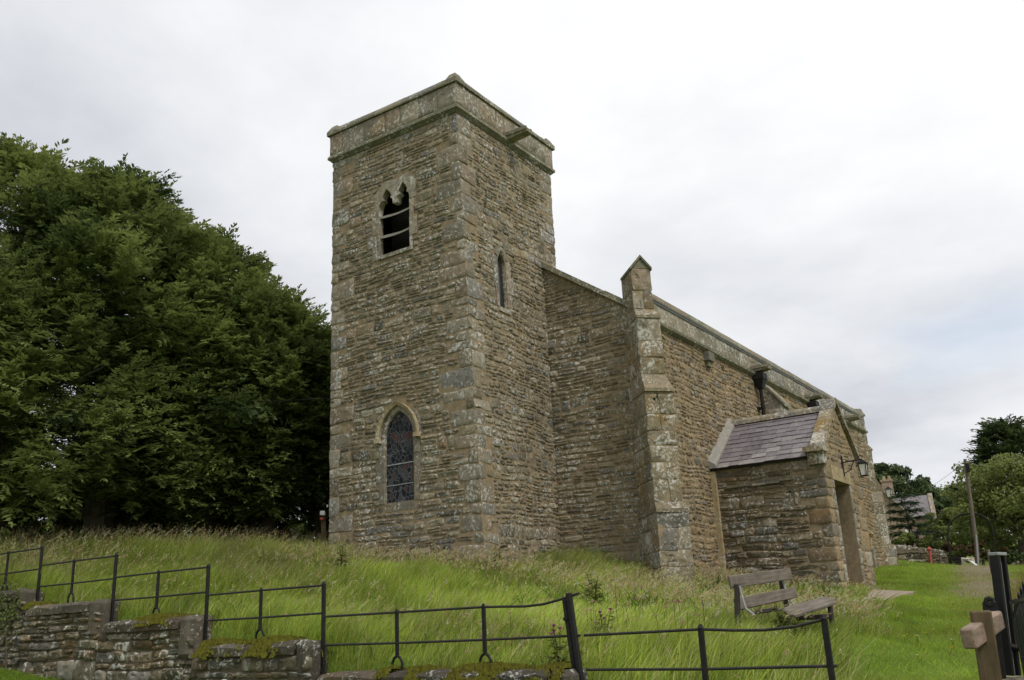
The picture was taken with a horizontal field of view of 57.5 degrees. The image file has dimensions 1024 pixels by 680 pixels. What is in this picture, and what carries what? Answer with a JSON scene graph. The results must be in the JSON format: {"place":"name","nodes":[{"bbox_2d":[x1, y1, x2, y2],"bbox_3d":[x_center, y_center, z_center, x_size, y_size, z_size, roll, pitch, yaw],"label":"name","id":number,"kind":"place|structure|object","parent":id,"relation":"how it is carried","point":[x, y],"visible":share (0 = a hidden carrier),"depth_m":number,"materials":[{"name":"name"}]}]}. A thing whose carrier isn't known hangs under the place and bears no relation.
{"place":"outdoors","nodes":[
{"label":"outdoors","id":0,"kind":"place"},
{"bbox_2d":[0,530,1023,679],"bbox_3d":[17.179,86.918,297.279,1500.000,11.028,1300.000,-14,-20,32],"label":"ground","id":1,"kind":"structure","parent":0,"point":[127,616],"depth_m":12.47,"materials":[{"name":"green plant"}]},
{"bbox_2d":[0,454,186,542],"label":"holly hedge","id":2,"kind":"object","parent":1,"relation":"on","point":[46,530],"visible":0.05,"depth_m":26.59,"materials":[{"name":"green plant"}]},
{"bbox_2d":[0,211,190,544],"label":"yew tree","id":3,"kind":"object","parent":1,"relation":"on","point":[56,473],"visible":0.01,"depth_m":27.50,"materials":[{"name":"green plant"}]},
{"bbox_2d":[0,131,233,542],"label":"yew tree","id":4,"kind":"object","parent":1,"relation":"on","point":[38,176],"visible":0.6,"depth_m":22.94,"materials":[{"name":"green plant"}]},
{"bbox_2d":[0,153,256,543],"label":"yew tree","id":5,"kind":"object","parent":1,"relation":"on","point":[137,190],"visible":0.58,"depth_m":23.16,"materials":[{"name":"green plant"}]},
{"bbox_2d":[0,403,328,542],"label":"holly hedge","id":6,"kind":"object","parent":1,"relation":"on","point":[265,416],"visible":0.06,"depth_m":22.73,"materials":[{"name":"green plant"}]},
{"bbox_2d":[56,222,327,541],"bbox_3d":[-8.564,1.429,25.913,7.740,9.803,7.743,-14,-20,32],"label":"yew tree","id":7,"kind":"object","parent":1,"relation":"on","point":[227,256],"visible":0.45,"depth_m":24.15,"materials":[{"name":"green plant"}]},
{"bbox_2d":[133,287,313,540],"bbox_3d":[-9.439,2.953,32.401,8.515,10.179,8.288,-14,-20,32],"label":"yew tree","id":8,"kind":"object","parent":1,"relation":"on","point":[301,525],"depth_m":30.13,"materials":[{"name":"green plant"}]},
{"bbox_2d":[148,281,331,543],"bbox_3d":[-6.783,2.193,25.761,6.227,8.282,6.441,0,-17,-10],"label":"yew tree","id":9,"kind":"object","parent":1,"relation":"on","point":[261,335],"visible":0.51,"depth_m":24.15,"materials":[{"name":"green plant"}]},
{"bbox_2d":[224,254,276,537],"bbox_3d":[-8.282,2.136,29.158,3.688,10.094,3.669,-8,-18,16],"label":"light green tree","id":10,"kind":"object","parent":1,"relation":"on","point":[269,269],"depth_m":30.08,"materials":[{"name":"green plant"}]},
{"bbox_2d":[223,315,331,541],"bbox_3d":[-5.343,2.773,25.913,5.106,7.191,5.376,-14,-20,32],"label":"yew tree","id":11,"kind":"object","parent":1,"relation":"on","point":[288,473],"visible":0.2,"depth_m":24.34,"materials":[{"name":"green plant"}]},
{"bbox_2d":[0,588,586,679],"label":"retaining wall","id":12,"kind":"structure","parent":1,"relation":"on","point":[84,640],"depth_m":13.92,"materials":[{"name":"stone"}]},
{"bbox_2d":[0,583,44,669],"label":"ivy plant","id":13,"kind":"object","parent":12,"relation":"on","point":[8,614],"visible":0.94,"depth_m":15.96,"materials":[{"name":"green plant"}]},
{"bbox_2d":[21,601,582,679],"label":"moss","id":14,"kind":"object","parent":12,"relation":"on","point":[485,670],"visible":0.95,"depth_m":11.33,"materials":[{"name":"green plant"}]},
{"bbox_2d":[0,545,837,679],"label":"iron railing","id":15,"kind":"object","parent":12,"relation":"on","point":[572,635],"visible":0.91,"depth_m":10.87,"materials":[{"name":"black metal"}]},
{"bbox_2d":[320,505,327,544],"bbox_3d":[-4.365,4.592,21.653,0.173,1.540,0.197,-2,-17,-1],"label":"marker post","id":16,"kind":"object","parent":1,"relation":"on","point":[323,525],"visible":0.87,"depth_m":21.71,"materials":[{"name":"brown wood"}]},
{"bbox_2d":[333,543,350,570],"bbox_3d":[-3.254,4.221,17.861,0.376,0.645,0.432,-14,-20,32],"label":"tall weed","id":17,"kind":"object","parent":1,"relation":"on","point":[342,555],"visible":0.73,"depth_m":17.87,"materials":[{"name":"green plant"}]},
{"bbox_2d":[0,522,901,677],"bbox_3d":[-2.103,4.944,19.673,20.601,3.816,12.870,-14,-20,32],"label":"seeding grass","id":18,"kind":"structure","parent":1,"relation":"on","point":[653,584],"depth_m":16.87,"materials":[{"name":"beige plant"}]},
{"bbox_2d":[11,529,987,665],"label":"wildflowers","id":19,"kind":"object","parent":1,"relation":"on","point":[616,607],"visible":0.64,"depth_m":12.43,"materials":[{"name":"green plant"}]},
{"bbox_2d":[491,545,507,570],"bbox_3d":[-0.229,4.136,17.567,0.365,0.558,0.426,-5,-17,8],"label":"tall weed","id":20,"kind":"object","parent":1,"relation":"on","point":[499,557],"visible":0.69,"depth_m":17.53,"materials":[{"name":"green plant"}]},
{"bbox_2d":[545,624,568,662],"bbox_3d":[0.521,3.530,10.572,0.370,0.603,0.378,-14,-20,32],"label":"tall weed","id":21,"kind":"object","parent":1,"relation":"on","point":[557,655],"visible":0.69,"depth_m":10.58,"materials":[{"name":"green plant"}]},
{"bbox_2d":[585,572,605,605],"bbox_3d":[1.311,3.994,14.908,0.361,0.560,0.411,-3,-17,0],"label":"tall weed","id":22,"kind":"object","parent":1,"relation":"on","point":[595,594],"visible":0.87,"depth_m":14.89,"materials":[{"name":"green plant"}]},
{"bbox_2d":[592,608,613,637],"bbox_3d":[1.146,3.660,11.794,0.313,0.524,0.410,3,-18,-19],"label":"tall weed","id":23,"kind":"object","parent":1,"relation":"on","point":[604,619],"visible":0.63,"depth_m":11.78,"materials":[{"name":"green plant"}]},
{"bbox_2d":[327,73,897,588],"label":"church","id":24,"kind":"structure","parent":1,"relation":"on","point":[499,379],"depth_m":21.19,"materials":[{"name":"brown stone"}]},
{"bbox_2d":[247,398,326,401],"bbox_3d":[-8.228,1.381,24.874,10.421,2.290,0.015,-16,-21,37],"label":"overhead wire","id":25,"kind":"object","parent":24,"relation":"attached to","point":[285,400],"visible":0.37,"depth_m":22.48,"materials":[{"name":"black paint"}]},
{"bbox_2d":[367,172,416,261],"bbox_3d":[-2.598,-2.720,21.810,1.503,2.100,0.710,-14,-20,32],"label":"belfry window","id":26,"kind":"structure","parent":24,"relation":"in","point":[404,221],"depth_m":21.78,"materials":[{"name":"grey stone"}]},
{"bbox_2d":[374,401,421,511],"bbox_3d":[-2.353,2.468,19.951,1.294,2.339,0.430,-14,-20,32],"label":"stained glass window","id":27,"kind":"structure","parent":24,"relation":"in","point":[399,466],"depth_m":19.91,"materials":[{"name":"glass"}]},
{"bbox_2d":[491,245,513,315],"bbox_3d":[-0.324,-1.344,21.244,0.375,1.630,0.874,-14,-20,32],"label":"lancet window","id":28,"kind":"structure","parent":24,"relation":"in","point":[501,288],"depth_m":21.26,"materials":[{"name":"grey stone"}]},
{"bbox_2d":[840,455,868,476],"bbox_3d":[8.184,2.994,22.284,0.595,0.555,0.230,-14,-20,32],"label":"wall lantern","id":29,"kind":"object","parent":24,"relation":"attached to","point":[862,466],"depth_m":22.14,"materials":[{"name":"black paint"}]},
{"bbox_2d":[712,574,723,590],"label":"tall weed","id":30,"kind":"object","parent":1,"relation":"on","point":[718,578],"visible":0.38,"depth_m":17.48,"materials":[{"name":"green plant"}]},
{"bbox_2d":[768,603,790,633],"bbox_3d":[3.278,3.417,11.349,0.410,0.429,0.408,-14,-20,32],"label":"tall weed","id":31,"kind":"object","parent":1,"relation":"on","point":[781,616],"visible":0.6,"depth_m":11.35,"materials":[{"name":"green plant"}]},
{"bbox_2d":[728,568,836,628],"bbox_3d":[3.436,3.296,11.614,0.746,0.950,1.627,-16,-22,38],"label":"garden bench","id":32,"kind":"object","parent":1,"relation":"on","point":[784,594],"visible":0.81,"depth_m":11.71,"materials":[{"name":"grey wood"}]},
{"bbox_2d":[778,620,810,636],"bbox_3d":[3.389,3.492,11.167,0.427,0.284,0.370,9,-20,-33],"label":"tall weed","id":33,"kind":"object","parent":1,"relation":"on","point":[796,629],"visible":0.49,"depth_m":11.14,"materials":[{"name":"green plant"}]},
{"bbox_2d":[819,582,832,596],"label":"tall weed","id":34,"kind":"object","parent":1,"relation":"on","point":[824,589],"visible":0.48,"depth_m":16.05,"materials":[{"name":"green plant"}]},
{"bbox_2d":[884,487,892,539],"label":"garden lantern","id":35,"kind":"object","parent":1,"relation":"on","point":[888,490],"visible":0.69,"depth_m":50.62,"materials":[{"name":"black paint"}]},
{"bbox_2d":[863,589,915,600],"bbox_3d":[7.850,5.470,19.904,0.752,0.366,5.008,-12,-19,28],"label":"flagstone","id":36,"kind":"object","parent":1,"relation":"on","point":[889,593],"visible":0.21,"depth_m":20.25,"materials":[{"name":"beige stone"}]},
{"bbox_2d":[874,462,938,494],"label":"broadleaf tree","id":37,"kind":"object","parent":1,"relation":"on","point":[920,483],"visible":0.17,"depth_m":101.21,"materials":[{"name":"green plant"}]},
{"bbox_2d":[880,476,936,546],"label":"stone cottage","id":38,"kind":"structure","parent":1,"relation":"on","point":[928,502],"depth_m":79.50,"materials":[{"name":"grey stone"}]},
{"bbox_2d":[891,532,930,547],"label":"garden shrub","id":39,"kind":"object","parent":1,"relation":"on","point":[911,538],"visible":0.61,"depth_m":41.33,"materials":[{"name":"green plant"}]},
{"bbox_2d":[885,490,941,548],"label":"spruce tree","id":40,"kind":"object","parent":1,"relation":"on","point":[906,519],"visible":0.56,"depth_m":42.66,"materials":[{"name":"green plant"}]},
{"bbox_2d":[896,487,939,518],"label":"broadleaf tree","id":41,"kind":"object","parent":1,"relation":"on","point":[933,491],"visible":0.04,"depth_m":97.28,"materials":[{"name":"green plant"}]},
{"bbox_2d":[893,544,946,563],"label":"dry stone wall","id":42,"kind":"structure","parent":1,"relation":"on","point":[910,553],"depth_m":37.52,"materials":[{"name":"grey stone"}]},
{"bbox_2d":[927,547,931,563],"bbox_3d":[15.831,8.357,35.249,0.167,1.072,0.165,-14,-20,32],"label":"red post","id":43,"kind":"object","parent":1,"relation":"on","point":[929,549],"visible":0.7,"depth_m":35.29,"materials":[{"name":"metal"}]},
{"bbox_2d":[915,535,948,555],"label":"garden shrub","id":44,"kind":"object","parent":1,"relation":"on","point":[925,542],"visible":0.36,"depth_m":40.94,"materials":[{"name":"green plant"}]},
{"bbox_2d":[923,483,958,501],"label":"broadleaf tree","id":45,"kind":"object","parent":1,"relation":"on","point":[955,488],"depth_m":104.18,"materials":[{"name":"green plant"}]},
{"bbox_2d":[917,506,970,553],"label":"young tree","id":46,"kind":"object","parent":1,"relation":"on","point":[943,520],"visible":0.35,"depth_m":55.14,"materials":[{"name":"green plant"}]},
{"bbox_2d":[933,490,967,548],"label":"broadleaf tree","id":47,"kind":"object","parent":1,"relation":"on","point":[941,503],"visible":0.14,"depth_m":93.40,"materials":[{"name":"green plant"}]},
{"bbox_2d":[951,555,960,564],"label":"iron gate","id":48,"kind":"structure","parent":1,"relation":"on","point":[955,558],"depth_m":35.88,"materials":[{"name":"black metal"}]},
{"bbox_2d":[939,541,974,562],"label":"garden shrub","id":49,"kind":"object","parent":1,"relation":"on","point":[954,548],"visible":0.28,"depth_m":41.59,"materials":[{"name":"green plant"}]},
{"bbox_2d":[947,548,971,564],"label":"garden shrub","id":50,"kind":"object","parent":1,"relation":"on","point":[958,552],"visible":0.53,"depth_m":39.75,"materials":[{"name":"green plant"}]},
{"bbox_2d":[961,557,976,564],"bbox_3d":[17.374,8.514,35.319,0.213,0.630,0.851,2,-17,-14],"label":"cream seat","id":51,"kind":"object","parent":1,"relation":"on","point":[970,560],"visible":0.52,"depth_m":35.40,"materials":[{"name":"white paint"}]},
{"bbox_2d":[963,459,979,564],"bbox_3d":[17.904,6.812,36.343,0.460,4.375,0.250,-14,-20,32],"label":"utility pole","id":52,"kind":"object","parent":1,"relation":"on","point":[974,529],"visible":0.82,"depth_m":36.34,"materials":[{"name":"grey wood"}]},
{"bbox_2d":[947,513,995,563],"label":"metal arch","id":53,"kind":"structure","parent":1,"relation":"on","point":[978,514],"depth_m":37.26,"materials":[{"name":"black paint"}]},
{"bbox_2d":[945,497,1004,558],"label":"young tree","id":54,"kind":"object","parent":1,"relation":"on","point":[961,538],"visible":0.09,"depth_m":51.09,"materials":[{"name":"green plant"}]},
{"bbox_2d":[937,452,1023,564],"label":"sycamore tree","id":55,"kind":"object","parent":1,"relation":"on","point":[986,500],"visible":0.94,"depth_m":38.26,"materials":[{"name":"green plant"}]},
{"bbox_2d":[960,610,1003,679],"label":"wooden gatepost","id":56,"kind":"object","parent":1,"relation":"on","point":[981,630],"visible":1,"depth_m":5.33,"materials":[{"name":"brown wood"}]},
{"bbox_2d":[962,541,1009,564],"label":"garden shrub","id":57,"kind":"object","parent":1,"relation":"on","point":[983,554],"visible":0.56,"depth_m":41.02,"materials":[{"name":"green plant"}]},
{"bbox_2d":[952,413,1023,554],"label":"broadleaf tree","id":58,"kind":"object","parent":1,"relation":"on","point":[1010,436],"visible":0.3,"depth_m":45.55,"materials":[{"name":"green plant"}]},
{"bbox_2d":[986,549,990,571],"bbox_3d":[14.739,6.916,28.728,0.129,0.931,0.116,-14,-20,32],"label":"straining post","id":59,"kind":"object","parent":1,"relation":"on","point":[987,550],"visible":0.38,"depth_m":28.77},
{"bbox_2d":[974,548,1013,563],"bbox_3d":[19.868,9.087,38.319,1.738,1.113,1.349,-11,-19,26],"label":"garden shrub","id":60,"kind":"object","parent":1,"relation":"on","point":[986,557],"visible":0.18,"depth_m":38.35,"materials":[{"name":"green plant"}]},
{"bbox_2d":[1002,676,1023,679],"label":"kerb stones","id":61,"kind":"object","parent":1,"relation":"on","point":[1014,677],"depth_m":6.07,"materials":[{"name":"grey stone"}]},
{"bbox_2d":[982,552,1020,678],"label":"steel gatepost","id":62,"kind":"object","parent":61,"relation":"on","point":[1007,648],"visible":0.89,"depth_m":6.21,"materials":[{"name":"black metal"}]},
{"bbox_2d":[1009,581,1023,674],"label":"bow top railing","id":63,"kind":"object","parent":61,"relation":"on","point":[1018,613],"visible":1,"depth_m":5.87,"materials":[{"name":"black metal"}]},
{"bbox_2d":[1003,550,1023,565],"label":"garden shrub","id":64,"kind":"object","parent":1,"relation":"on","point":[1010,555],"visible":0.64,"depth_m":35.98,"materials":[{"name":"green plant"}]},
{"bbox_2d":[0,0,1023,537],"label":"sky","id":65,"kind":"structure","parent":0,"point":[834,189],"materials":[{"name":"white"}]}
]}

